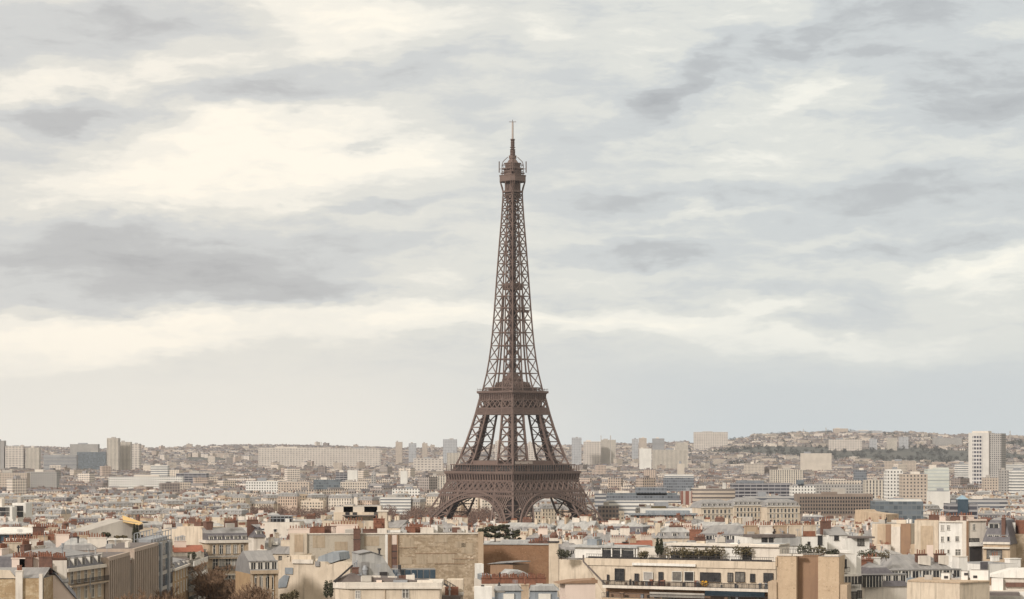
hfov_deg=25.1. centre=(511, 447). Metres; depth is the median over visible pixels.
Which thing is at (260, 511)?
terrace house
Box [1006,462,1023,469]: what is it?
white wide terraces
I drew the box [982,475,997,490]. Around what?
beige grid block
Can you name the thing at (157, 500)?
terrace house
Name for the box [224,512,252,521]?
mansard house
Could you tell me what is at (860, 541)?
window
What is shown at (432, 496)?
terrace house
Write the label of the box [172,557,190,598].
ochre house
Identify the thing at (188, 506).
terrace house
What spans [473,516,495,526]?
mansard house
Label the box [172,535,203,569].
orange tile house
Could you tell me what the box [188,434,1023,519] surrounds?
ground
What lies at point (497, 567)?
brown lift house
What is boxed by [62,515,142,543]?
terrace penthouse
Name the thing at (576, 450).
tower block
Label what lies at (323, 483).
office block
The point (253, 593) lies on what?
bare tree
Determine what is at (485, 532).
pine tree
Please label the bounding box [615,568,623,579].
window
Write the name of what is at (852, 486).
long grey office
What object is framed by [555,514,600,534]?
gable house
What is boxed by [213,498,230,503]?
terrace house
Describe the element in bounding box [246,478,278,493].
apartment block
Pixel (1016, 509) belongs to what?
terrace house
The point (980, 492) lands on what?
terrace house
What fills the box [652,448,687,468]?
apartment block
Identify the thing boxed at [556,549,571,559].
shrub
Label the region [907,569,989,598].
cream corner wall
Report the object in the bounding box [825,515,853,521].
terrace house
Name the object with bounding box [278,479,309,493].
apartment block
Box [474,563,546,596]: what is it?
zinc hall
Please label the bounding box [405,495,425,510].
terrace house
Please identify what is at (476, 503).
flat roofed terrace
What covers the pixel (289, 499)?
terrace house
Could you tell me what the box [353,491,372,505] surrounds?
terrace house
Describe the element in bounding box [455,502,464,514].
flat roofed terrace
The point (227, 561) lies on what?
window
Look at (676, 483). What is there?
grey slab office
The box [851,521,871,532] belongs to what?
gable house
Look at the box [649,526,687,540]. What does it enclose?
mansard house
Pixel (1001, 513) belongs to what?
terrace house
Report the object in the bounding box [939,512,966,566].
white windowed house
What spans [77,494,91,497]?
flat roofed terrace
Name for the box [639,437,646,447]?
tower block
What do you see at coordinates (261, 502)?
gabled terrace house
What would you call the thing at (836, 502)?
brown office block
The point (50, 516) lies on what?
terrace house
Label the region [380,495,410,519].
apartment block
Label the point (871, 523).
mansard house
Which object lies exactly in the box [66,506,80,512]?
terrace house
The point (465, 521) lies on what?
mansard house
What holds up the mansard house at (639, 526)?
on the ground
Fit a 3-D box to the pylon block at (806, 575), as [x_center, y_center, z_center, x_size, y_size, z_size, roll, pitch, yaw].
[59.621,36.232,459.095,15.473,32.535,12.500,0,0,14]
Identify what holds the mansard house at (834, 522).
on the ground
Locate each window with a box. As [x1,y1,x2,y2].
[70,572,72,583]
[77,571,80,582]
[77,587,80,598]
[84,586,87,598]
[91,585,93,597]
[97,584,101,596]
[213,559,217,568]
[219,545,222,553]
[219,559,224,569]
[225,559,230,569]
[226,544,230,553]
[232,558,236,569]
[233,544,236,553]
[260,575,262,589]
[267,575,273,589]
[285,568,292,573]
[355,590,360,598]
[402,589,409,598]
[503,594,513,598]
[538,594,550,598]
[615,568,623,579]
[634,573,638,580]
[643,572,652,580]
[658,572,662,580]
[672,571,681,581]
[684,571,693,581]
[699,572,720,581]
[727,573,732,581]
[735,572,744,581]
[750,574,754,581]
[761,538,767,542]
[763,573,772,581]
[818,535,821,544]
[845,576,856,584]
[851,591,856,598]
[857,538,864,545]
[857,590,862,598]
[858,576,861,583]
[955,549,960,555]
[969,538,978,541]
[987,550,1001,558]
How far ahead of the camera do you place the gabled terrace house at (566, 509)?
1930.23 m
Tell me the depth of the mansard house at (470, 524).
841.72 m
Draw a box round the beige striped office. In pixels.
[691,482,734,502]
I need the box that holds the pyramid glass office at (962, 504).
[944,495,977,518]
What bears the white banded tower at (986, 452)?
on the ground
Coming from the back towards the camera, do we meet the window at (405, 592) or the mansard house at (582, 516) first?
the mansard house at (582, 516)
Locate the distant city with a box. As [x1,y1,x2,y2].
[0,431,1023,506]
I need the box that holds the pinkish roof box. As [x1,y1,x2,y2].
[554,578,597,598]
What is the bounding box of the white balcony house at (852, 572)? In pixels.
[819,550,862,598]
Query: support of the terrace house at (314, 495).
on the ground
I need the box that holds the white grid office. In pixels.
[789,480,815,495]
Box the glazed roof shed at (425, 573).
[391,565,435,578]
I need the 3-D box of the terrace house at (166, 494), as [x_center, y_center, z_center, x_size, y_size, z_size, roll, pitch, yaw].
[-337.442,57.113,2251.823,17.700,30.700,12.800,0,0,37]
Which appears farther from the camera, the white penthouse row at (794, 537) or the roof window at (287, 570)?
the white penthouse row at (794, 537)
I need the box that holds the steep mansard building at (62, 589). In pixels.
[45,552,76,598]
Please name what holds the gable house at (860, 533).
on the ground
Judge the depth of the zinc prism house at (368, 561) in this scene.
450.86 m
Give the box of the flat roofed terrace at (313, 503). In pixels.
[301,499,326,515]
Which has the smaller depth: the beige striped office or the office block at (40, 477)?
the beige striped office
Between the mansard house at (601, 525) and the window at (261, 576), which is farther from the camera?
the mansard house at (601, 525)
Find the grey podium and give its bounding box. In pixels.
[950,496,1006,509]
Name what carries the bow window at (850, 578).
in the white balcony house at (852, 572)
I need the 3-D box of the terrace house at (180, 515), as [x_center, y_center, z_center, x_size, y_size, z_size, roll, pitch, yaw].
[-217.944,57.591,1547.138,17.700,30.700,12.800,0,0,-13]
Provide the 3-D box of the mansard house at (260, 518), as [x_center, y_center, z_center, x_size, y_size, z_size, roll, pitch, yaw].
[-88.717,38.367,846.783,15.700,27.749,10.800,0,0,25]
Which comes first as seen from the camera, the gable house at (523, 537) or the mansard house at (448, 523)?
the gable house at (523, 537)
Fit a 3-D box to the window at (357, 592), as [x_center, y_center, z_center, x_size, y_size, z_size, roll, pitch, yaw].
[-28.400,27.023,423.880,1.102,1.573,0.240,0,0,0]
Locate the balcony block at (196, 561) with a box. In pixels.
[174,551,207,598]
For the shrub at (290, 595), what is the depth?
439.79 m
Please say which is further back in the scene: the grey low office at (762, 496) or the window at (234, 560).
the grey low office at (762, 496)
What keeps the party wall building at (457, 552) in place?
on the ground
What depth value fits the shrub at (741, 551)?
476.36 m
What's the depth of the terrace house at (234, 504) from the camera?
1889.27 m
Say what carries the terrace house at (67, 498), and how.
on the ground
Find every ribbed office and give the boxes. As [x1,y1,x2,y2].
[87,538,129,598]
[96,530,158,598]
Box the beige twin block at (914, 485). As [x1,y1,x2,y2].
[899,472,927,503]
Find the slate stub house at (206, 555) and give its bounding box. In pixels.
[203,549,208,574]
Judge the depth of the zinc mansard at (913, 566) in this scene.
505.95 m
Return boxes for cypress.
[132,524,135,541]
[135,524,139,541]
[655,538,659,556]
[659,538,663,556]
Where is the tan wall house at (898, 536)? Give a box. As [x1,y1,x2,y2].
[872,517,914,553]
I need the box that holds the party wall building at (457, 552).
[288,515,483,598]
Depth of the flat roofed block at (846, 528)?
777.95 m
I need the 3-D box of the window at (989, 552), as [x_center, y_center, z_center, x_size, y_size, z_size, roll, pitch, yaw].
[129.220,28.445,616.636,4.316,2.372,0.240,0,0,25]
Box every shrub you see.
[101,532,110,536]
[114,535,127,538]
[187,551,196,559]
[279,589,298,598]
[323,580,333,597]
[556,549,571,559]
[638,551,648,557]
[665,546,686,556]
[679,546,696,558]
[694,547,708,558]
[707,545,724,557]
[732,545,752,556]
[796,544,810,553]
[809,545,827,553]
[825,549,838,553]
[857,547,875,558]
[864,549,889,560]
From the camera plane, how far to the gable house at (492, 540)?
656.45 m
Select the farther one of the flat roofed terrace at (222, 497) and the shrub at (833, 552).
the flat roofed terrace at (222, 497)
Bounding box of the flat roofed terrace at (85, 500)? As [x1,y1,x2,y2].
[71,498,100,502]
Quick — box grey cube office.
[595,490,605,516]
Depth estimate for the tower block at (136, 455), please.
5600.00 m
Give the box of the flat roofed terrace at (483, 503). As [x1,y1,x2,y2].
[479,499,491,512]
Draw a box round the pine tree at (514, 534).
[510,529,521,539]
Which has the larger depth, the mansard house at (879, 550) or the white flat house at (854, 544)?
the mansard house at (879, 550)
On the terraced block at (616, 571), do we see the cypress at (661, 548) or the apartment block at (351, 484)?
the cypress at (661, 548)
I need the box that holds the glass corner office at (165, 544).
[134,529,172,595]
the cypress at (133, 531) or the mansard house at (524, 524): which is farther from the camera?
the mansard house at (524, 524)
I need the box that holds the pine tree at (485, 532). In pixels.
[477,527,492,542]
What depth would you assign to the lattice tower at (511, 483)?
1703.44 m
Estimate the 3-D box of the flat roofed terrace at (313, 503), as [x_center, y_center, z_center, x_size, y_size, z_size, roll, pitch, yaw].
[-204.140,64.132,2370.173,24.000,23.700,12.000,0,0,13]
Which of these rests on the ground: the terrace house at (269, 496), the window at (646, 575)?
the terrace house at (269, 496)
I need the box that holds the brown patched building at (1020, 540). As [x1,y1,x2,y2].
[1005,515,1023,567]
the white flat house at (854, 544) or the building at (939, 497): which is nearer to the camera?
the white flat house at (854, 544)
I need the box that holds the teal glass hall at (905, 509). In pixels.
[870,498,922,522]
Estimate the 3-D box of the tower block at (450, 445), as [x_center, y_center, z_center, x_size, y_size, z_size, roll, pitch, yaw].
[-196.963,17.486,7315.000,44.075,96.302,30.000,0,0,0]
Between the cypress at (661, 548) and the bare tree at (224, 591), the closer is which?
the cypress at (661, 548)
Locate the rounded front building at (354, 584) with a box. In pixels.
[333,560,443,598]
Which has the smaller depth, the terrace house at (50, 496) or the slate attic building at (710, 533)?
the slate attic building at (710, 533)
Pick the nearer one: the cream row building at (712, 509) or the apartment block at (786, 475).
the cream row building at (712, 509)
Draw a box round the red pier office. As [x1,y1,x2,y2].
[680,488,691,504]
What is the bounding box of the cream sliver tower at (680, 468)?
[677,461,683,473]
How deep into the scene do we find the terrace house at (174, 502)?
2022.91 m
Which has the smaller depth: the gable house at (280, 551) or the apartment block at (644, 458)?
the gable house at (280, 551)
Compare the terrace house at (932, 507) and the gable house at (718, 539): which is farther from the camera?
the terrace house at (932, 507)
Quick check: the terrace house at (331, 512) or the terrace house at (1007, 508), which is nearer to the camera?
the terrace house at (331, 512)
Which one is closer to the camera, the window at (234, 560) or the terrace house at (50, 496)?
the window at (234, 560)
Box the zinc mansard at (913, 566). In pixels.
[880,549,967,582]
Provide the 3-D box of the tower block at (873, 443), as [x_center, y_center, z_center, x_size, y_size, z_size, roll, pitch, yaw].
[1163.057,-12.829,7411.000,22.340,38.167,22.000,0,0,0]
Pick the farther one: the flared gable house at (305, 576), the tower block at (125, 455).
the tower block at (125, 455)
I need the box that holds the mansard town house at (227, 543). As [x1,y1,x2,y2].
[199,516,251,579]
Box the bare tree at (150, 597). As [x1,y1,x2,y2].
[136,587,176,598]
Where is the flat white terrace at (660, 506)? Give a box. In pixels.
[640,502,691,512]
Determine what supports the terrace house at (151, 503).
on the ground
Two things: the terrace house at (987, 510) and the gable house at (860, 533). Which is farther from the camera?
the terrace house at (987, 510)
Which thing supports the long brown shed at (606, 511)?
on the ground
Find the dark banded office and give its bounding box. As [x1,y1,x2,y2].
[730,480,789,497]
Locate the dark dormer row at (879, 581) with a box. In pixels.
[861,553,906,598]
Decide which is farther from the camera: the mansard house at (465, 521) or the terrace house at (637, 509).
the terrace house at (637, 509)
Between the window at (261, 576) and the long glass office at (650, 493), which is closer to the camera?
the window at (261, 576)
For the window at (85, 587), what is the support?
in the slate corner building at (86, 575)
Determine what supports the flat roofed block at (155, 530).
on the ground
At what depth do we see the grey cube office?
1940.00 m
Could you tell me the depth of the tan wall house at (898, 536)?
657.06 m
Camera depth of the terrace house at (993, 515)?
1576.77 m
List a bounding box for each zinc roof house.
[0,538,21,553]
[1,529,38,549]
[24,529,55,547]
[33,522,70,535]
[55,529,106,551]
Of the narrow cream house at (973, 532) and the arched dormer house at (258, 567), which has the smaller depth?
the arched dormer house at (258, 567)
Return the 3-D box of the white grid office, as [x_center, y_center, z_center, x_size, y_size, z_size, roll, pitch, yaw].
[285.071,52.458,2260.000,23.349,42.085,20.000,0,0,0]
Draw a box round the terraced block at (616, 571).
[559,531,789,598]
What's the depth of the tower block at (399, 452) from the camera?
7200.00 m
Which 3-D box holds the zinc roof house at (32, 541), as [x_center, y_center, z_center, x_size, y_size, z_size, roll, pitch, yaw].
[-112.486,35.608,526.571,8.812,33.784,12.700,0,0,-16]
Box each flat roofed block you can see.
[140,523,158,536]
[200,517,246,525]
[520,530,562,537]
[634,529,648,539]
[714,517,768,524]
[834,525,861,531]
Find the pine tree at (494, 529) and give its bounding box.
[486,525,501,541]
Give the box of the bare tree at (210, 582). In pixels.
[187,560,235,598]
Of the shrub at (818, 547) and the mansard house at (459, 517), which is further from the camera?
the mansard house at (459, 517)
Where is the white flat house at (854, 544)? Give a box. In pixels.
[841,522,874,557]
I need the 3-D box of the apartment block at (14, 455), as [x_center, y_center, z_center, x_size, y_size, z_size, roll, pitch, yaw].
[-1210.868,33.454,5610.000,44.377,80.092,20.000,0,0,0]
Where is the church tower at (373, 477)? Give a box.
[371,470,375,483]
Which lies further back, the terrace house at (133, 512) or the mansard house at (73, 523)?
the terrace house at (133, 512)
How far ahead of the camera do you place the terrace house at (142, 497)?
2200.19 m
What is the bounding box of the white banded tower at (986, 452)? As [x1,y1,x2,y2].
[968,431,1005,483]
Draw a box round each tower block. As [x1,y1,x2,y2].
[0,439,5,467]
[107,437,119,469]
[120,441,131,469]
[132,443,140,468]
[396,441,402,462]
[409,442,415,462]
[422,442,427,457]
[443,438,456,462]
[495,440,503,459]
[528,441,536,459]
[572,437,580,464]
[632,438,637,458]
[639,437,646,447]
[675,441,687,449]
[869,438,876,449]
[887,437,896,450]
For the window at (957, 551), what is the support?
in the white windowed house at (950, 535)
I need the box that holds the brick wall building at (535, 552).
[483,537,548,583]
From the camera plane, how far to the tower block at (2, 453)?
5600.00 m
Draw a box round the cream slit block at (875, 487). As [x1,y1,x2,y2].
[863,478,883,498]
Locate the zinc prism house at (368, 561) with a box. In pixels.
[352,548,394,575]
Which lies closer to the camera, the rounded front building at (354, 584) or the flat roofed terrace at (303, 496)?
the rounded front building at (354, 584)
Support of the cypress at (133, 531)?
on the ground
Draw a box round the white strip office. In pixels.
[607,500,680,519]
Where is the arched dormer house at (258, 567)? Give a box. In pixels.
[235,545,278,598]
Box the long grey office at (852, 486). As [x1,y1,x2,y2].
[815,480,862,492]
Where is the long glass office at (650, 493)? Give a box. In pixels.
[606,487,679,501]
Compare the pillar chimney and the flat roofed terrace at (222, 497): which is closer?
the pillar chimney
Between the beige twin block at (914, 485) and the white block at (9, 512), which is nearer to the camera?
the white block at (9, 512)
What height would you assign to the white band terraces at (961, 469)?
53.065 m
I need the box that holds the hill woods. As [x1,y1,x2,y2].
[231,429,1023,465]
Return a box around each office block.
[0,470,29,488]
[26,469,58,487]
[43,454,77,470]
[70,443,99,454]
[77,450,106,469]
[314,477,341,488]
[336,470,346,481]
[652,437,663,449]
[794,488,872,523]
[853,468,866,483]
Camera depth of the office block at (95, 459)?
5600.00 m
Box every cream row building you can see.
[690,499,733,521]
[727,498,761,520]
[761,499,800,523]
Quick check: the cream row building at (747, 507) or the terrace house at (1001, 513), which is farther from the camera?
the terrace house at (1001, 513)
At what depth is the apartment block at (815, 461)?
5200.00 m
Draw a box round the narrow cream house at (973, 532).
[956,512,986,561]
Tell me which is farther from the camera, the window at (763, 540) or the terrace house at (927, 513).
the terrace house at (927, 513)
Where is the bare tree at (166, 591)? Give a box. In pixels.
[153,586,184,598]
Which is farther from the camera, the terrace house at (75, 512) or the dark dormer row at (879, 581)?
the terrace house at (75, 512)
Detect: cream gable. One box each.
[162,518,223,544]
[910,511,939,557]
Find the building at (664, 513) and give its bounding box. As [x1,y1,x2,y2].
[628,510,697,519]
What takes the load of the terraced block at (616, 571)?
on the ground
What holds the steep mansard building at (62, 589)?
on the ground
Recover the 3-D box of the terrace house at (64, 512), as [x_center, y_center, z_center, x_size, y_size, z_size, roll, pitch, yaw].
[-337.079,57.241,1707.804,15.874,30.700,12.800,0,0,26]
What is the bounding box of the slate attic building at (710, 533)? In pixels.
[689,525,743,542]
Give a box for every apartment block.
[5,445,24,467]
[26,446,40,469]
[109,475,183,488]
[151,464,169,476]
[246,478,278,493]
[258,447,326,466]
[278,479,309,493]
[327,447,380,466]
[340,480,367,490]
[347,468,357,480]
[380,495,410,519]
[392,487,419,496]
[400,469,407,483]
[413,457,442,471]
[430,473,445,489]
[447,451,460,469]
[583,440,600,464]
[601,439,615,463]
[639,447,650,468]
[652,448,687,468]
[694,431,727,451]
[744,462,763,474]
[769,467,802,483]
[800,452,831,470]
[828,438,861,450]
[833,428,847,432]
[850,430,881,433]
[884,459,915,470]
[899,436,907,448]
[932,436,961,445]
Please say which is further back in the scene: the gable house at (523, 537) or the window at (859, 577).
the gable house at (523, 537)
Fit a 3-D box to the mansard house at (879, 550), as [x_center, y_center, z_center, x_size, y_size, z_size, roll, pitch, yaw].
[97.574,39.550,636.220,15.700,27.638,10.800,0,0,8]
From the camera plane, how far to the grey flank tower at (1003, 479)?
2600.00 m
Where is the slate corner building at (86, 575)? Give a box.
[0,534,109,598]
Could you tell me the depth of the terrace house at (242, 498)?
2351.37 m
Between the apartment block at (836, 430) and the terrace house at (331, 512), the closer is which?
the terrace house at (331, 512)
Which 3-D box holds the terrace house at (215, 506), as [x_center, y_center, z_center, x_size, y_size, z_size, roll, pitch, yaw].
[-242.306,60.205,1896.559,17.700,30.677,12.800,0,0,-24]
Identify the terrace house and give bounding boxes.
[0,490,14,497]
[0,496,16,504]
[15,492,39,501]
[25,499,46,505]
[32,504,46,513]
[32,510,59,521]
[42,499,61,508]
[44,505,70,519]
[45,493,58,498]
[50,494,71,502]
[51,503,70,507]
[61,492,76,498]
[61,502,85,511]
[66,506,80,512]
[68,502,93,511]
[68,512,94,520]
[70,514,104,523]
[71,509,84,516]
[79,500,102,506]
[86,505,102,512]
[87,504,122,514]
[91,493,115,498]
[91,512,117,517]
[103,499,133,507]
[106,512,127,517]
[113,496,141,505]
[117,505,136,509]
[119,490,136,497]
[123,493,146,505]
[125,505,161,518]
[139,492,156,498]
[140,505,161,511]
[142,489,160,494]
[142,513,160,517]
[144,496,169,503]
[144,502,161,505]
[153,503,165,509]
[156,492,177,498]
[162,504,185,517]
[163,496,183,507]
[164,510,186,519]
[175,495,198,502]
[175,511,199,521]
[182,490,205,496]
[184,502,204,512]
[188,507,210,512]
[190,508,214,513]
[194,510,216,514]
[195,493,209,498]
[200,498,221,507]
[200,511,223,520]
[206,503,227,509]
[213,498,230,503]
[214,505,248,518]
[221,490,236,496]
[227,492,249,502]
[228,500,249,512]
[249,494,260,506]
[251,498,277,510]
[254,509,279,519]
[262,491,277,510]
[278,490,299,514]
[307,491,325,499]
[327,508,334,516]
[328,491,353,510]
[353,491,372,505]
[358,494,378,504]
[393,491,409,496]
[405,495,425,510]
[426,490,445,510]
[527,503,540,522]
[535,498,559,504]
[538,501,560,522]
[561,504,592,519]
[579,496,594,503]
[635,503,650,512]
[672,503,689,507]
[801,512,823,524]
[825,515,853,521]
[873,496,883,500]
[923,501,939,513]
[923,510,930,515]
[950,492,956,498]
[956,493,974,497]
[976,488,993,495]
[978,510,1000,518]
[979,508,996,512]
[983,495,1003,498]
[990,492,1008,495]
[990,567,1023,598]
[996,509,1012,516]
[999,492,1021,500]
[999,506,1019,511]
[1006,507,1023,516]
[1007,500,1021,503]
[1007,502,1023,507]
[1008,512,1023,520]
[1009,507,1023,515]
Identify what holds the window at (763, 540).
in the white penthouse row at (794, 537)
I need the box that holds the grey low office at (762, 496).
[743,492,793,500]
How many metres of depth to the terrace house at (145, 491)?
2359.78 m
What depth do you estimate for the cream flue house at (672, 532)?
661.00 m
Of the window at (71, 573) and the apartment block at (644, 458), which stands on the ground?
the apartment block at (644, 458)
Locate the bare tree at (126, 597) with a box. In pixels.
[114,592,143,598]
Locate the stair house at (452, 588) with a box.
[442,578,463,598]
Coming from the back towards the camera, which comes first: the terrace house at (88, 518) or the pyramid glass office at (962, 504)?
the terrace house at (88, 518)
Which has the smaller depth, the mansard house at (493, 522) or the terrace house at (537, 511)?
the mansard house at (493, 522)
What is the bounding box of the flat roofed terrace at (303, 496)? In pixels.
[299,494,307,512]
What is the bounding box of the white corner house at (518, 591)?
[473,578,559,598]
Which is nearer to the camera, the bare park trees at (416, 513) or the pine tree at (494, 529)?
the pine tree at (494, 529)
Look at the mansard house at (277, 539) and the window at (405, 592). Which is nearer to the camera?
the window at (405, 592)
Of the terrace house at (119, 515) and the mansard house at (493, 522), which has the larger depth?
the terrace house at (119, 515)
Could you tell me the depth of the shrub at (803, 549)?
462.68 m
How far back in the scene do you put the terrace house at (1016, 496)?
2326.96 m
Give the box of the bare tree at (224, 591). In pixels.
[212,580,234,598]
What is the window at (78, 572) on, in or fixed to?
in the slate corner building at (86, 575)
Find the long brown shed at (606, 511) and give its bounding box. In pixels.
[598,502,618,521]
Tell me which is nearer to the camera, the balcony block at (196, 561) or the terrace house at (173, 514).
the balcony block at (196, 561)
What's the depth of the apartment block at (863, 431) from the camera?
9100.00 m
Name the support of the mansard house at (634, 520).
on the ground
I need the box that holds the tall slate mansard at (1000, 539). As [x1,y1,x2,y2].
[982,515,1017,561]
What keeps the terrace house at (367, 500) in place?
on the ground
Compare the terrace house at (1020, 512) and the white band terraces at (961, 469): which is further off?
the white band terraces at (961, 469)
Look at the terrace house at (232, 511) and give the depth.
1742.86 m
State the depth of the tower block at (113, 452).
5400.00 m
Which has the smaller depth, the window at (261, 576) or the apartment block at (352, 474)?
the window at (261, 576)
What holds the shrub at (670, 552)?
on the terraced block at (616, 571)
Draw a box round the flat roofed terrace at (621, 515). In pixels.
[596,511,623,521]
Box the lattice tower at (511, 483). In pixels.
[424,120,603,522]
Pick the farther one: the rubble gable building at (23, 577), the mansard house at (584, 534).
the mansard house at (584, 534)
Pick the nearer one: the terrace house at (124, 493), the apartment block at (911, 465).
the terrace house at (124, 493)
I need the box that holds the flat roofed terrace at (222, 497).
[213,495,231,500]
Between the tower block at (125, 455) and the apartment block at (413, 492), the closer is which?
the apartment block at (413, 492)
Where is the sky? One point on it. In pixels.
(222, 222)
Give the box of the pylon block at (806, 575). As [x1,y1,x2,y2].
[768,549,850,598]
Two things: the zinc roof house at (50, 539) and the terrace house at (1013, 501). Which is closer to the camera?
the zinc roof house at (50, 539)
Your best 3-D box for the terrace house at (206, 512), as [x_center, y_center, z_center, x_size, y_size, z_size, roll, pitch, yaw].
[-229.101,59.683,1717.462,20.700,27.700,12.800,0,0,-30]
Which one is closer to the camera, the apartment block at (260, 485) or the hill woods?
the apartment block at (260, 485)
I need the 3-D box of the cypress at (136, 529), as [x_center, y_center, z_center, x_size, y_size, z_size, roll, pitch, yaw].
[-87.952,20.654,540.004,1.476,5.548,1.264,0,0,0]
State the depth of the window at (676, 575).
480.82 m
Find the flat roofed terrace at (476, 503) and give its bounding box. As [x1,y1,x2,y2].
[465,498,480,514]
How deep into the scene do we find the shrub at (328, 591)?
439.65 m
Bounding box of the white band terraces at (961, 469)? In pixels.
[955,462,967,477]
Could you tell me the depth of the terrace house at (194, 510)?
1836.00 m
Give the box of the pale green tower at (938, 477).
[924,465,948,490]
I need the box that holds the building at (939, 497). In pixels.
[927,488,949,510]
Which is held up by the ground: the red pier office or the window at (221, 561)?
the red pier office
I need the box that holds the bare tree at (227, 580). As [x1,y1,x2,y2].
[214,570,234,593]
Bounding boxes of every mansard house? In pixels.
[0,515,21,526]
[28,521,72,529]
[39,518,76,528]
[98,516,122,521]
[136,513,175,529]
[157,521,193,534]
[169,516,198,526]
[205,516,223,525]
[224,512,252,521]
[238,521,262,529]
[257,514,270,521]
[263,531,289,542]
[293,513,331,526]
[401,515,458,531]
[426,515,461,524]
[434,515,467,524]
[467,522,492,530]
[468,523,496,531]
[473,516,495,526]
[475,519,507,526]
[496,517,556,533]
[526,525,562,539]
[539,534,582,596]
[551,514,586,523]
[564,523,613,536]
[564,531,586,539]
[584,525,629,541]
[593,518,606,529]
[605,517,649,533]
[623,514,654,522]
[643,515,675,524]
[645,518,666,525]
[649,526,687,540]
[664,513,703,525]
[674,520,702,528]
[693,516,744,530]
[811,518,851,528]
[838,519,872,526]
[841,525,867,535]
[862,517,903,527]
[869,540,900,554]
[869,542,890,559]
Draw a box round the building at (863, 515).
[854,509,898,523]
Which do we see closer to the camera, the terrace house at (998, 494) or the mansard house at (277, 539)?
the mansard house at (277, 539)
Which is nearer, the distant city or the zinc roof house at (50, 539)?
the zinc roof house at (50, 539)
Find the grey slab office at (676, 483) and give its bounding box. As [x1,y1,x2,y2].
[663,474,693,492]
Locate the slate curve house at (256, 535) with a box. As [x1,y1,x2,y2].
[247,516,265,550]
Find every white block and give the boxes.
[0,499,16,519]
[12,497,31,521]
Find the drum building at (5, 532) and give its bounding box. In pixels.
[0,527,32,542]
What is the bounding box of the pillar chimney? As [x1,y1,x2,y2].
[548,532,558,596]
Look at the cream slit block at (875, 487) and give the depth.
2250.00 m
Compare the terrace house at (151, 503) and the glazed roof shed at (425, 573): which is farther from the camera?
the terrace house at (151, 503)
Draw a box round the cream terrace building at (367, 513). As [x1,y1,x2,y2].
[322,504,388,528]
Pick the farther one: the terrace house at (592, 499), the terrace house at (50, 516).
the terrace house at (592, 499)
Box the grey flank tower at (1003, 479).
[998,468,1008,492]
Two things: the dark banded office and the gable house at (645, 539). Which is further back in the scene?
the dark banded office
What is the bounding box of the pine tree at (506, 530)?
[496,524,510,538]
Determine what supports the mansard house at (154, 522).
on the ground
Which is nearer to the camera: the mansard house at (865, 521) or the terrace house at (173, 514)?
the mansard house at (865, 521)
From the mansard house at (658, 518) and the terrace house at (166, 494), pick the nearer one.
the mansard house at (658, 518)
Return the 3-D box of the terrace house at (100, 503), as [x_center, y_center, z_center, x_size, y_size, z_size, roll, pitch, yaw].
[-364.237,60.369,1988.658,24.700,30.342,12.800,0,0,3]
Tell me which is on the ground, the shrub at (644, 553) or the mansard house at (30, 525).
the mansard house at (30, 525)
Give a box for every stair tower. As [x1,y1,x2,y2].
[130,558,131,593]
[1009,468,1023,494]
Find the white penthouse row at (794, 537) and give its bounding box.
[734,521,826,552]
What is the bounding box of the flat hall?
[176,471,208,482]
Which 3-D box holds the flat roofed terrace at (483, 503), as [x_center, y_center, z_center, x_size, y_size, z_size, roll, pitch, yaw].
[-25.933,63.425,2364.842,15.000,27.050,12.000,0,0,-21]
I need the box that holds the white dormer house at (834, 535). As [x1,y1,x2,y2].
[816,516,847,551]
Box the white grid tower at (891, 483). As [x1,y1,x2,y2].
[884,467,902,498]
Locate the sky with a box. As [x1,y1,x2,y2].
[0,0,1023,448]
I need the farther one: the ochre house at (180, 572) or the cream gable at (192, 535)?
the cream gable at (192, 535)
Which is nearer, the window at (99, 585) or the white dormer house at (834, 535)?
the window at (99, 585)
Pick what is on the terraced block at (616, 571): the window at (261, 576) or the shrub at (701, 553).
the shrub at (701, 553)
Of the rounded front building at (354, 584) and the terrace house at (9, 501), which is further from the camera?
the terrace house at (9, 501)
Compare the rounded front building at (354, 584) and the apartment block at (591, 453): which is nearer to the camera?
the rounded front building at (354, 584)
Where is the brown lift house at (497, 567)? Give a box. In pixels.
[488,560,530,574]
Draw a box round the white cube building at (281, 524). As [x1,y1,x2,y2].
[264,515,303,537]
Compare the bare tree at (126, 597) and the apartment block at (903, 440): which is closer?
the bare tree at (126, 597)
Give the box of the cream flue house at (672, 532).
[652,522,690,546]
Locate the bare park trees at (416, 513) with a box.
[250,504,498,523]
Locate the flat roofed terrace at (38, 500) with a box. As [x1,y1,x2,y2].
[28,499,49,501]
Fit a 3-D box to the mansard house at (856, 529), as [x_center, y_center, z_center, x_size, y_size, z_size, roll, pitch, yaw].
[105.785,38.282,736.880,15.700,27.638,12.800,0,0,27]
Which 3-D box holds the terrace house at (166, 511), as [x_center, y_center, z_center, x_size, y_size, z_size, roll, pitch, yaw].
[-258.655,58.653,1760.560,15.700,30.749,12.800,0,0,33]
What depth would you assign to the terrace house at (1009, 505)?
1923.36 m
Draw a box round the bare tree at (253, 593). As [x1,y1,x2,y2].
[228,580,276,598]
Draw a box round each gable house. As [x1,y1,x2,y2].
[20,516,65,525]
[265,534,289,567]
[278,550,351,598]
[388,514,409,529]
[484,537,503,542]
[507,530,537,539]
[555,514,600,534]
[556,532,586,543]
[607,532,652,545]
[652,519,684,528]
[687,531,724,542]
[802,521,835,534]
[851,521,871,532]
[858,530,871,545]
[860,528,871,535]
[950,552,1021,576]
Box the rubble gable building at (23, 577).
[0,551,58,598]
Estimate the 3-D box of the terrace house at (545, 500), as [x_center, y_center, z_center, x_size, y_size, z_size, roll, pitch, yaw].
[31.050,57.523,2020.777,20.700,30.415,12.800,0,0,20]

